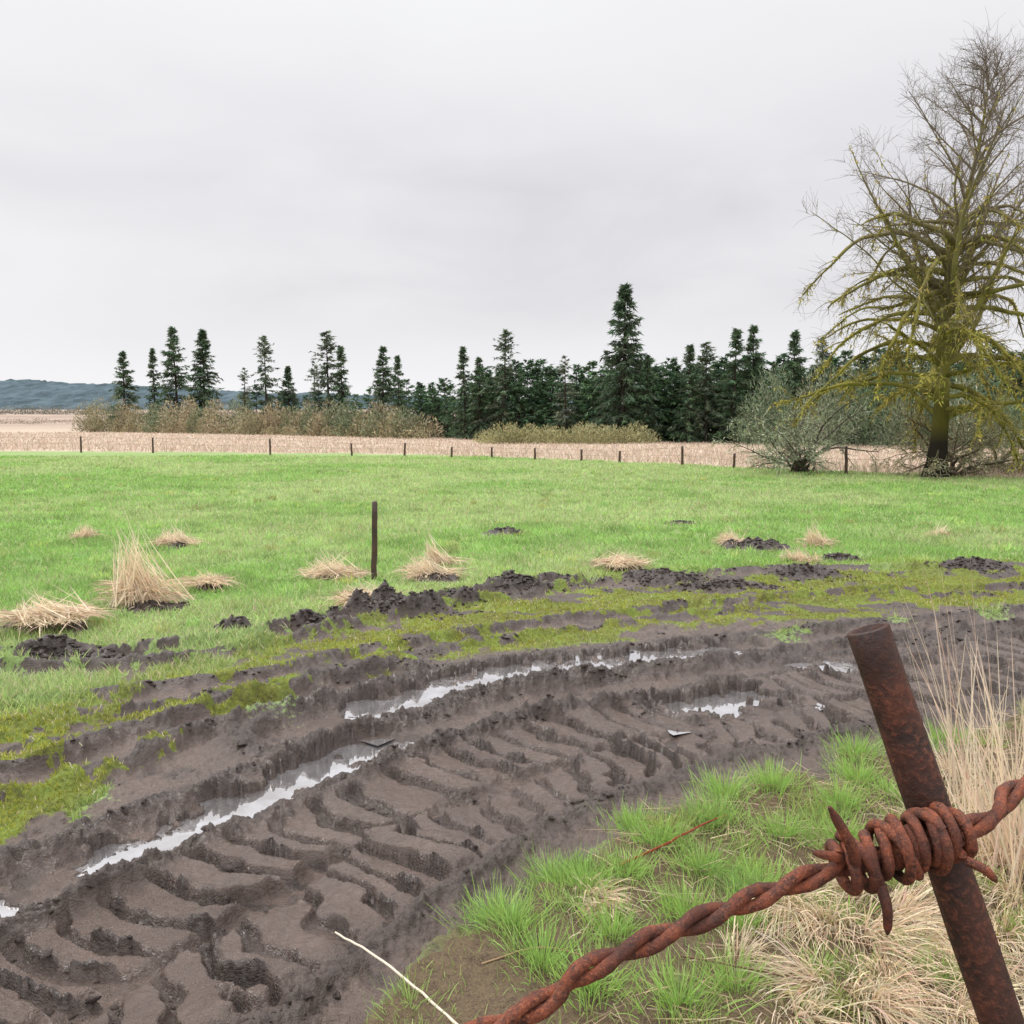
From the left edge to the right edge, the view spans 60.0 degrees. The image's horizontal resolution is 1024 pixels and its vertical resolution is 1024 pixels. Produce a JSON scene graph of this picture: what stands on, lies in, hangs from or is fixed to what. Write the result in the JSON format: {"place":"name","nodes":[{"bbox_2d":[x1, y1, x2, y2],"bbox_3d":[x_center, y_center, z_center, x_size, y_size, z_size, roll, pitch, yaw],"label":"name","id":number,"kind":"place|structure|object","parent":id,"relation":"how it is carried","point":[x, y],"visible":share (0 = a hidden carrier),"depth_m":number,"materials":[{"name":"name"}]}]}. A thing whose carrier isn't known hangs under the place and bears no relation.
{"place":"outdoors","nodes":[
{"label":"outdoors","id":0,"kind":"place"},
{"bbox_2d":[0,379,775,409],"bbox_3d":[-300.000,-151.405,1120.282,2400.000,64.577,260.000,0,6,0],"label":"wooded hills","id":1,"kind":"structure","parent":0,"point":[22,393],"depth_m":1109.22,"materials":[{"name":"blue plant"}]},
{"bbox_2d":[0,410,1023,1023],"bbox_3d":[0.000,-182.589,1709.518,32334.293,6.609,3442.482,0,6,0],"label":"ground","id":2,"kind":"structure","parent":0,"point":[302,882],"depth_m":4.66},
{"bbox_2d":[0,900,18,917],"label":"puddle","id":3,"kind":"object","parent":2,"relation":"on","point":[5,911],"visible":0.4,"depth_m":3.40,"materials":[{"name":"liquid"}]},
{"bbox_2d":[0,581,124,636],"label":"straw clump","id":4,"kind":"object","parent":2,"relation":"on","point":[43,612],"visible":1,"depth_m":7.43,"materials":[{"name":"beige plant"}]},
{"bbox_2d":[0,403,137,423],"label":"distant hedge","id":5,"kind":"object","parent":2,"relation":"on","point":[61,412],"visible":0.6,"depth_m":320.90,"materials":[{"name":"plant"}]},
{"bbox_2d":[62,522,106,539],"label":"straw clump","id":6,"kind":"object","parent":2,"relation":"on","point":[83,533],"visible":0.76,"depth_m":13.28,"materials":[{"name":"beige plant"}]},
{"bbox_2d":[102,350,143,427],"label":"fir tree","id":7,"kind":"object","parent":2,"relation":"on","point":[124,386],"visible":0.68,"depth_m":120.46,"materials":[{"name":"green plant"}]},
{"bbox_2d":[79,512,200,614],"bbox_3d":[-3.557,0.393,8.466,1.221,1.146,1.019,0,6,0],"label":"straw clump","id":8,"kind":"object","parent":2,"relation":"on","point":[142,586],"visible":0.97,"depth_m":8.45,"materials":[{"name":"beige plant"}]},
{"bbox_2d":[140,348,167,427],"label":"fir tree","id":9,"kind":"object","parent":2,"relation":"on","point":[151,373],"visible":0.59,"depth_m":118.61,"materials":[{"name":"green plant"}]},
{"bbox_2d":[150,325,196,426],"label":"fir tree","id":10,"kind":"object","parent":2,"relation":"on","point":[174,369],"visible":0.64,"depth_m":117.42,"materials":[{"name":"green plant"}]},
{"bbox_2d":[144,521,205,550],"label":"straw clump","id":11,"kind":"object","parent":2,"relation":"on","point":[167,538],"visible":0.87,"depth_m":12.33,"materials":[{"name":"beige plant"}]},
{"bbox_2d":[181,329,224,430],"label":"fir tree","id":12,"kind":"object","parent":2,"relation":"on","point":[199,379],"visible":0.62,"depth_m":115.28,"materials":[{"name":"green plant"}]},
{"bbox_2d":[173,567,246,593],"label":"straw clump","id":13,"kind":"object","parent":2,"relation":"on","point":[217,579],"visible":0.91,"depth_m":9.25,"materials":[{"name":"beige plant"}]},
{"bbox_2d":[230,367,256,419],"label":"fir tree","id":14,"kind":"object","parent":2,"relation":"on","point":[247,391],"visible":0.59,"depth_m":110.91,"materials":[{"name":"green plant"}]},
{"bbox_2d":[75,742,413,876],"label":"puddle","id":15,"kind":"object","parent":2,"relation":"on","point":[287,783],"visible":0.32,"depth_m":4.34,"materials":[{"name":"liquid"}]},
{"bbox_2d":[71,391,442,438],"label":"hedgerow","id":16,"kind":"object","parent":2,"relation":"on","point":[393,425],"visible":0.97,"depth_m":95.33,"materials":[{"name":"brown plant"}]},
{"bbox_2d":[248,335,283,427],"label":"fir tree","id":17,"kind":"object","parent":2,"relation":"on","point":[264,351],"visible":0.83,"depth_m":106.67,"materials":[{"name":"green plant"}]},
{"bbox_2d":[275,366,299,424],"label":"fir tree","id":18,"kind":"object","parent":2,"relation":"on","point":[288,396],"visible":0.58,"depth_m":102.81,"materials":[{"name":"green plant"}]},
{"bbox_2d":[305,361,324,418],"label":"fir tree","id":19,"kind":"object","parent":2,"relation":"on","point":[311,371],"visible":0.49,"depth_m":100.76,"materials":[{"name":"green plant"}]},
{"bbox_2d":[300,330,351,422],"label":"fir tree","id":20,"kind":"object","parent":2,"relation":"on","point":[332,346],"visible":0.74,"depth_m":96.54,"materials":[{"name":"green plant"}]},
{"bbox_2d":[281,543,380,582],"bbox_3d":[-1.986,0.628,10.025,1.202,0.639,0.982,0,6,0],"label":"straw clump","id":21,"kind":"object","parent":2,"relation":"on","point":[325,568],"visible":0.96,"depth_m":9.94,"materials":[{"name":"beige plant"}]},
{"bbox_2d":[328,345,352,431],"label":"fir tree","id":22,"kind":"object","parent":2,"relation":"on","point":[343,372],"visible":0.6,"depth_m":95.60,"materials":[{"name":"green plant"}]},
{"bbox_2d":[313,571,411,606],"bbox_3d":[-1.395,0.764,8.531,1.151,0.486,0.912,0,6,0],"label":"straw clump","id":23,"kind":"object","parent":2,"relation":"on","point":[344,598],"visible":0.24,"depth_m":8.50,"materials":[{"name":"beige plant"}]},
{"bbox_2d":[371,501,377,579],"bbox_3d":[-1.536,0.465,9.873,0.094,1.178,0.070,0,6,0],"label":"wooden fence post","id":24,"kind":"object","parent":2,"relation":"on","point":[374,552],"visible":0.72,"depth_m":9.83,"materials":[{"name":"brown wood"}]},
{"bbox_2d":[367,345,397,435],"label":"fir tree","id":25,"kind":"object","parent":2,"relation":"on","point":[384,397],"visible":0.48,"depth_m":86.82,"materials":[{"name":"green plant"}]},
{"bbox_2d":[334,931,457,1023],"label":"dry stem","id":26,"kind":"object","parent":2,"relation":"on","point":[452,1020],"visible":0.98,"depth_m":2.81,"materials":[{"name":"beige plant"}]},
{"bbox_2d":[387,355,409,423],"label":"fir tree","id":27,"kind":"object","parent":2,"relation":"on","point":[397,365],"visible":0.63,"depth_m":84.23,"materials":[{"name":"green plant"}]},
{"bbox_2d":[391,554,450,572],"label":"straw clump","id":28,"kind":"object","parent":2,"relation":"on","point":[404,567],"visible":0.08,"depth_m":10.44,"materials":[{"name":"beige plant"}]},
{"bbox_2d":[388,548,472,583],"bbox_3d":[-0.904,0.617,9.981,1.074,0.508,0.836,0,6,0],"label":"straw clump","id":29,"kind":"object","parent":2,"relation":"on","point":[413,572],"visible":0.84,"depth_m":9.89,"materials":[{"name":"beige plant"}]},
{"bbox_2d":[409,532,475,566],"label":"straw clump","id":30,"kind":"object","parent":2,"relation":"on","point":[438,557],"visible":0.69,"depth_m":10.78,"materials":[{"name":"beige plant"}]},
{"bbox_2d":[444,346,478,438],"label":"fir tree","id":31,"kind":"object","parent":2,"relation":"on","point":[462,358],"visible":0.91,"depth_m":75.28,"materials":[{"name":"green plant"}]},
{"bbox_2d":[456,356,499,439],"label":"fir tree","id":32,"kind":"object","parent":2,"relation":"on","point":[473,407],"visible":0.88,"depth_m":74.18,"materials":[{"name":"green plant"}]},
{"bbox_2d":[474,329,526,429],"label":"fir tree","id":33,"kind":"object","parent":2,"relation":"on","point":[503,381],"visible":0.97,"depth_m":73.05,"materials":[{"name":"green plant"}]},
{"bbox_2d":[0,520,1019,659],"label":"soil mound crumbs","id":34,"kind":"object","parent":2,"relation":"on","point":[315,617],"visible":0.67,"depth_m":9.33,"materials":[{"name":"brown soil"}]},
{"bbox_2d":[0,436,1020,473],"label":"pasture fence","id":35,"kind":"object","parent":2,"relation":"on","point":[734,458],"visible":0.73,"depth_m":36.51,"materials":[{"name":"brown wood"}]},
{"bbox_2d":[0,453,1023,843],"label":"field grass","id":36,"kind":"structure","parent":2,"relation":"on","point":[314,503],"depth_m":13.98,"materials":[{"name":"green plant"}]},
{"bbox_2d":[4,558,1022,1023],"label":"mud clods","id":37,"kind":"object","parent":2,"relation":"on","point":[308,994],"visible":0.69,"depth_m":5.12,"materials":[{"name":"brown soil"}]},
{"bbox_2d":[340,647,741,745],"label":"puddle","id":38,"kind":"object","parent":2,"relation":"on","point":[411,698],"visible":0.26,"depth_m":6.30,"materials":[{"name":"liquid"}]},
{"bbox_2d":[548,355,582,433],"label":"fir tree","id":39,"kind":"object","parent":2,"relation":"on","point":[565,412],"visible":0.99,"depth_m":69.25,"materials":[{"name":"green plant"}]},
{"bbox_2d":[472,420,661,443],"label":"bramble thicket","id":40,"kind":"object","parent":2,"relation":"on","point":[569,438],"visible":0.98,"depth_m":61.80,"materials":[{"name":"green plant"}]},
{"bbox_2d":[579,544,659,572],"bbox_3d":[1.259,0.565,10.619,1.069,0.471,0.954,0,6,0],"label":"straw clump","id":41,"kind":"object","parent":2,"relation":"on","point":[623,561],"visible":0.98,"depth_m":10.54,"materials":[{"name":"beige plant"}]},
{"bbox_2d":[587,282,665,442],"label":"fir tree","id":42,"kind":"object","parent":2,"relation":"on","point":[625,350],"visible":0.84,"depth_m":65.74,"materials":[{"name":"green plant"}]},
{"bbox_2d":[236,344,1023,444],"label":"distant conifer treeline","id":43,"kind":"object","parent":2,"relation":"on","point":[539,395],"visible":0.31,"depth_m":70.74,"materials":[{"name":"green plant"}]},
{"bbox_2d":[628,354,665,440],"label":"fir tree","id":44,"kind":"object","parent":2,"relation":"on","point":[648,360],"visible":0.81,"depth_m":65.22,"materials":[{"name":"green plant"}]},
{"bbox_2d":[666,343,711,443],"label":"fir tree","id":45,"kind":"object","parent":2,"relation":"on","point":[688,433],"visible":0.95,"depth_m":63.29,"materials":[{"name":"green plant"}]},
{"bbox_2d":[362,697,1023,1023],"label":"foreground grass","id":46,"kind":"structure","parent":2,"relation":"on","point":[556,877],"depth_m":3.33,"materials":[{"name":"green plant"}]},
{"bbox_2d":[481,947,583,964],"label":"dry twig","id":47,"kind":"object","parent":46,"relation":"on","point":[482,963],"visible":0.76,"depth_m":2.92,"materials":[{"name":"brown wood"}]},
{"bbox_2d":[619,814,726,865],"bbox_3d":[0.700,1.349,3.681,0.686,0.051,0.047,-5,8,-38],"label":"dry twig","id":48,"kind":"object","parent":46,"relation":"on","point":[667,843],"visible":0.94,"depth_m":3.62,"materials":[{"name":"brown wood"}]},
{"bbox_2d":[677,341,731,442],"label":"fir tree","id":49,"kind":"object","parent":2,"relation":"on","point":[706,417],"visible":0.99,"depth_m":63.18,"materials":[{"name":"green plant"}]},
{"bbox_2d":[706,327,753,442],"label":"fir tree","id":50,"kind":"object","parent":2,"relation":"on","point":[731,371],"visible":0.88,"depth_m":62.24,"materials":[{"name":"green plant"}]},
{"bbox_2d":[709,525,765,546],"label":"straw clump","id":51,"kind":"object","parent":2,"relation":"on","point":[723,538],"visible":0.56,"depth_m":12.57,"materials":[{"name":"beige plant"}]},
{"bbox_2d":[651,691,824,734],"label":"puddle","id":52,"kind":"object","parent":2,"relation":"on","point":[731,702],"visible":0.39,"depth_m":5.79,"materials":[{"name":"liquid"}]},
{"bbox_2d":[729,324,772,442],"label":"fir tree","id":53,"kind":"object","parent":2,"relation":"on","point":[751,349],"visible":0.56,"depth_m":62.23,"materials":[{"name":"green plant"}]},
{"bbox_2d":[539,707,1023,1023],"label":"dry grass litter","id":54,"kind":"object","parent":2,"relation":"on","point":[922,916],"visible":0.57,"depth_m":2.94,"materials":[{"name":"beige plant"}]},
{"bbox_2d":[680,955,852,988],"bbox_3d":[0.794,1.445,2.787,0.530,0.029,0.041,2,6,19],"label":"dry twig","id":55,"kind":"object","parent":54,"relation":"on","point":[702,959],"visible":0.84,"depth_m":2.79,"materials":[{"name":"brown wood"}]},
{"bbox_2d":[761,329,811,441],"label":"fir tree","id":56,"kind":"object","parent":2,"relation":"on","point":[795,350],"visible":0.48,"depth_m":60.01,"materials":[{"name":"green plant"}]},
{"bbox_2d":[774,539,822,563],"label":"straw clump","id":57,"kind":"object","parent":2,"relation":"on","point":[803,556],"visible":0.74,"depth_m":11.16,"materials":[{"name":"beige plant"}]},
{"bbox_2d":[705,382,912,477],"bbox_3d":[9.434,-2.611,29.784,6.246,3.970,6.229,-3,7,-23],"label":"lichen shrub","id":58,"kind":"object","parent":2,"relation":"on","point":[809,451],"visible":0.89,"depth_m":29.00,"materials":[{"name":"green plant"}]},
{"bbox_2d":[792,509,841,548],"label":"straw clump","id":59,"kind":"object","parent":2,"relation":"on","point":[815,541],"visible":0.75,"depth_m":12.57,"materials":[{"name":"beige plant"}]},
{"bbox_2d":[783,660,858,672],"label":"puddle","id":60,"kind":"object","parent":2,"relation":"on","point":[842,667],"visible":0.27,"depth_m":6.72,"materials":[{"name":"liquid"}]},
{"bbox_2d":[803,336,840,427],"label":"fir tree","id":61,"kind":"object","parent":2,"relation":"on","point":[821,354],"visible":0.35,"depth_m":59.02,"materials":[{"name":"green plant"}]},
{"bbox_2d":[727,348,1023,448],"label":"bare woodland","id":62,"kind":"object","parent":2,"relation":"on","point":[879,431],"visible":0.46,"depth_m":56.12,"materials":[{"name":"plant"}]},
{"bbox_2d":[759,8,1023,477],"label":"moss covered tree","id":63,"kind":"object","parent":2,"relation":"on","point":[941,302],"visible":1,"depth_m":25.73,"materials":[{"name":"green plant"}]},
{"bbox_2d":[847,622,1023,1023],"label":"rusty metal post","id":64,"kind":"object","parent":2,"relation":"on","point":[956,888],"visible":0.91,"depth_m":0.78,"materials":[{"name":"brown metal"}]},
{"bbox_2d":[463,775,1023,1023],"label":"barbed wire","id":65,"kind":"object","parent":64,"relation":"attached to","point":[917,843],"visible":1,"depth_m":0.73,"materials":[{"name":"brown metal"}]},
{"bbox_2d":[914,521,958,536],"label":"straw clump","id":66,"kind":"object","parent":2,"relation":"on","point":[942,530],"visible":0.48,"depth_m":13.69,"materials":[{"name":"beige plant"}]},
{"bbox_2d":[869,543,1023,903],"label":"tall dry grass","id":67,"kind":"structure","parent":2,"relation":"on","point":[1010,822],"depth_m":3.60,"materials":[{"name":"plant"}]},
{"bbox_2d":[872,391,1023,478],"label":"lichen shrub","id":68,"kind":"object","parent":2,"relation":"on","point":[953,460],"visible":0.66,"depth_m":27.24,"materials":[{"name":"plant"}]},
{"bbox_2d":[924,419,1023,473],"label":"lichen shrub","id":69,"kind":"object","parent":2,"relation":"on","point":[997,452],"visible":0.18,"depth_m":28.63,"materials":[{"name":"green plant"}]},
{"bbox_2d":[0,431,1023,477],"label":"dry meadow grass","id":70,"kind":"structure","parent":0,"point":[706,454],"depth_m":50.85,"materials":[{"name":"plant"}]},
{"bbox_2d":[0,0,1023,398],"label":"sky","id":71,"kind":"structure","parent":0,"point":[422,181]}
]}

